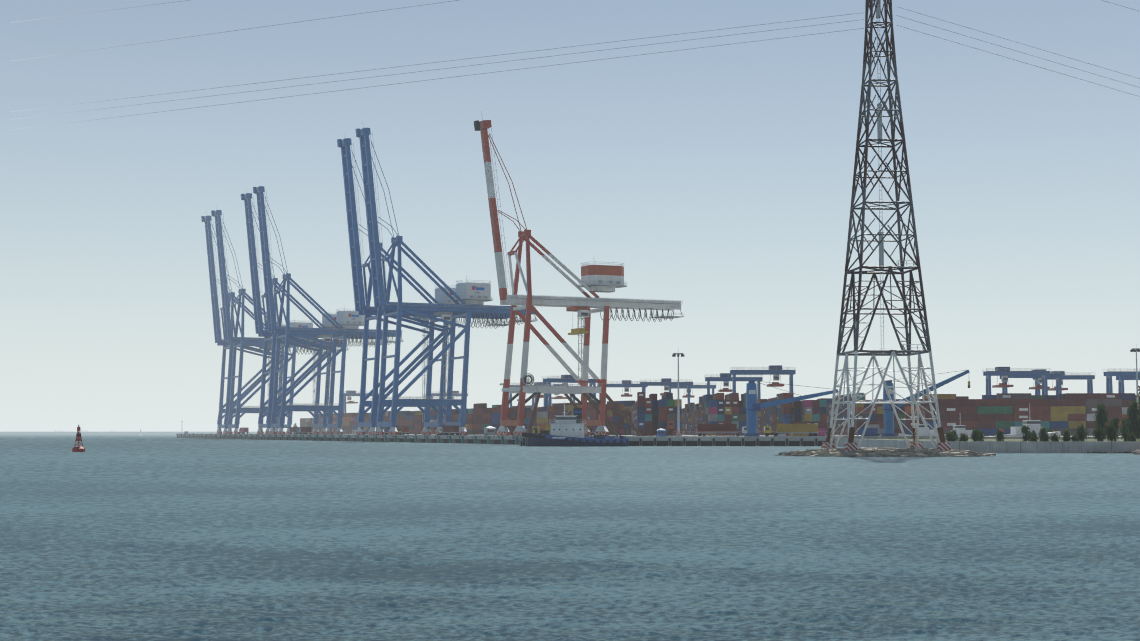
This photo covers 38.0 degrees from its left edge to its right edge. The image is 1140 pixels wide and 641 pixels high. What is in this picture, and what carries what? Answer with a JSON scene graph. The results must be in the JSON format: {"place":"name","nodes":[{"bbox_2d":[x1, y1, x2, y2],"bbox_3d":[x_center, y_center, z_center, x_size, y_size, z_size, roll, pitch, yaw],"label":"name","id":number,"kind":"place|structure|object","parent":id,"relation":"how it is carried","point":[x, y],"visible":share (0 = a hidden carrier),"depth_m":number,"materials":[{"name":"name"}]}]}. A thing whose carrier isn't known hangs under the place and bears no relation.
{"place":"outdoors","nodes":[
{"label":"outdoors","id":0,"kind":"place"},
{"bbox_2d":[0,432,298,434],"bbox_3d":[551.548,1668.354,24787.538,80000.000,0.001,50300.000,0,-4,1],"label":"shoreline","id":1,"kind":"structure","parent":0,"point":[87,433],"depth_m":3771.93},
{"bbox_2d":[72,425,84,451],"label":"buoy","id":2,"kind":"object","parent":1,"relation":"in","point":[78,448],"visible":0.96,"depth_m":348.61,"materials":[{"name":"red metal"}]},
{"bbox_2d":[0,435,1139,640],"bbox_3d":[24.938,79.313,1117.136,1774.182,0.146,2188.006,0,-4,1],"label":"sea waves","id":3,"kind":"object","parent":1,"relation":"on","point":[138,538],"visible":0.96,"depth_m":63.96,"materials":[{"name":"liquid"}]},
{"bbox_2d":[522,401,628,446],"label":"tug boat","id":4,"kind":"object","parent":3,"relation":"on","point":[567,430],"visible":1,"depth_m":477.82,"materials":[{"name":"blue metal"}]},
{"bbox_2d":[777,447,995,456],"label":"rocky islet","id":5,"kind":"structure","parent":3,"relation":"in","point":[888,452],"depth_m":285.35,"materials":[{"name":"grey stone"}]},
{"bbox_2d":[821,0,950,451],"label":"transmission tower","id":6,"kind":"structure","parent":5,"relation":"on","point":[851,444],"depth_m":299.96,"materials":[{"name":"grey metal"}]},
{"bbox_2d":[10,0,1139,129],"bbox_3d":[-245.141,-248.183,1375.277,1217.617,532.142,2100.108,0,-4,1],"label":"power lines","id":7,"kind":"object","parent":6,"relation":"attached to","point":[521,59],"visible":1,"depth_m":544.81,"materials":[{"name":"metal"}]},
{"bbox_2d":[1087,449,1139,454],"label":"bank rock","id":8,"kind":"object","parent":3,"relation":"in","point":[1136,452],"visible":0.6,"depth_m":326.48,"materials":[{"name":"grey stone"}]},
{"bbox_2d":[0,0,1139,431],"label":"sky","id":9,"kind":"structure","parent":0,"point":[720,178],"materials":[{"name":"blue"}]},
{"bbox_2d":[176,421,1139,452],"bbox_3d":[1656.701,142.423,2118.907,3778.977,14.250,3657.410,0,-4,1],"label":"quay","id":10,"kind":"structure","parent":0,"point":[989,444],"depth_m":486.53,"materials":[{"name":"concrete"}]},
{"bbox_2d":[201,216,326,433],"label":"gantry crane","id":11,"kind":"object","parent":10,"relation":"on","point":[220,340],"visible":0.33,"depth_m":978.68,"materials":[{"name":"blue metal"}]},
{"bbox_2d":[211,210,348,433],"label":"gantry crane","id":12,"kind":"object","parent":10,"relation":"on","point":[240,342],"visible":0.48,"depth_m":954.55,"materials":[{"name":"blue metal"}]},
{"bbox_2d":[241,193,387,433],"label":"gantry crane","id":13,"kind":"object","parent":10,"relation":"on","point":[266,334],"visible":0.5,"depth_m":888.64,"materials":[{"name":"blue metal"}]},
{"bbox_2d":[253,186,402,433],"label":"gantry crane","id":14,"kind":"object","parent":10,"relation":"on","point":[349,323],"visible":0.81,"depth_m":864.38,"materials":[{"name":"blue metal"}]},
{"bbox_2d":[337,136,509,434],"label":"gantry crane","id":15,"kind":"object","parent":10,"relation":"on","point":[367,310],"visible":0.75,"depth_m":723.41,"materials":[{"name":"blue metal"}]},
{"bbox_2d":[355,128,536,434],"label":"gantry crane","id":16,"kind":"object","parent":10,"relation":"on","point":[472,297],"visible":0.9,"depth_m":698.91,"materials":[{"name":"blue metal"}]},
{"bbox_2d":[239,424,879,435],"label":"trucks","id":17,"kind":"object","parent":10,"relation":"on","point":[810,429],"visible":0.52,"depth_m":523.49,"materials":[{"name":"multicoloured metal"}]},
{"bbox_2d":[474,111,683,435],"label":"gantry crane","id":18,"kind":"object","parent":10,"relation":"on","point":[608,278],"visible":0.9,"depth_m":574.34,"materials":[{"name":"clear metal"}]},
{"bbox_2d":[484,426,877,435],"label":"quay booths and fences","id":19,"kind":"object","parent":10,"relation":"on","point":[489,430],"visible":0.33,"depth_m":516.71,"materials":[{"name":"grey metal"}]},
{"bbox_2d":[292,415,1139,440],"bbox_3d":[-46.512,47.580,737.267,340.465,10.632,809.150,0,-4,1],"label":"sea wall shrubs","id":20,"kind":"object","parent":10,"relation":"on","point":[1111,431],"visible":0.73,"depth_m":333.15,"materials":[{"name":"green plant"}]},
{"bbox_2d":[300,392,1139,435],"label":"container stacks","id":21,"kind":"object","parent":10,"relation":"on","point":[989,415],"visible":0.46,"depth_m":599.32,"materials":[{"name":"metal"}]},
{"bbox_2d":[343,365,1139,412],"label":"yard gantry cranes","id":22,"kind":"object","parent":10,"relation":"on","point":[1040,376],"visible":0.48,"depth_m":748.47,"materials":[{"name":"blue metal"}]},
{"bbox_2d":[500,348,1139,435],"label":"mast lights","id":23,"kind":"object","parent":10,"relation":"on","point":[1136,350],"visible":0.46,"depth_m":538.96,"materials":[{"name":"metal"}]},
{"bbox_2d":[744,370,969,435],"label":"harbor cranes","id":24,"kind":"object","parent":10,"relation":"on","point":[753,406],"visible":0.85,"depth_m":489.04},
{"bbox_2d":[898,424,950,435],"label":"patrol boat","id":25,"kind":"object","parent":10,"relation":"on","point":[922,431],"visible":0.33,"depth_m":499.80,"materials":[{"name":"white metal"}]},
{"bbox_2d":[944,425,972,435],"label":"patrol boat","id":26,"kind":"object","parent":10,"relation":"on","point":[959,429],"visible":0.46,"depth_m":514.54,"materials":[{"name":"white metal"}]},
{"bbox_2d":[996,403,1060,436],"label":"patrol boat","id":27,"kind":"object","parent":10,"relation":"on","point":[1033,425],"visible":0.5,"depth_m":505.97,"materials":[{"name":"white metal"}]},
{"bbox_2d":[1090,388,1139,440],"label":"trees","id":28,"kind":"object","parent":10,"relation":"on","point":[1131,423],"visible":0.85,"depth_m":343.67,"materials":[{"name":"green plant"}]}
]}

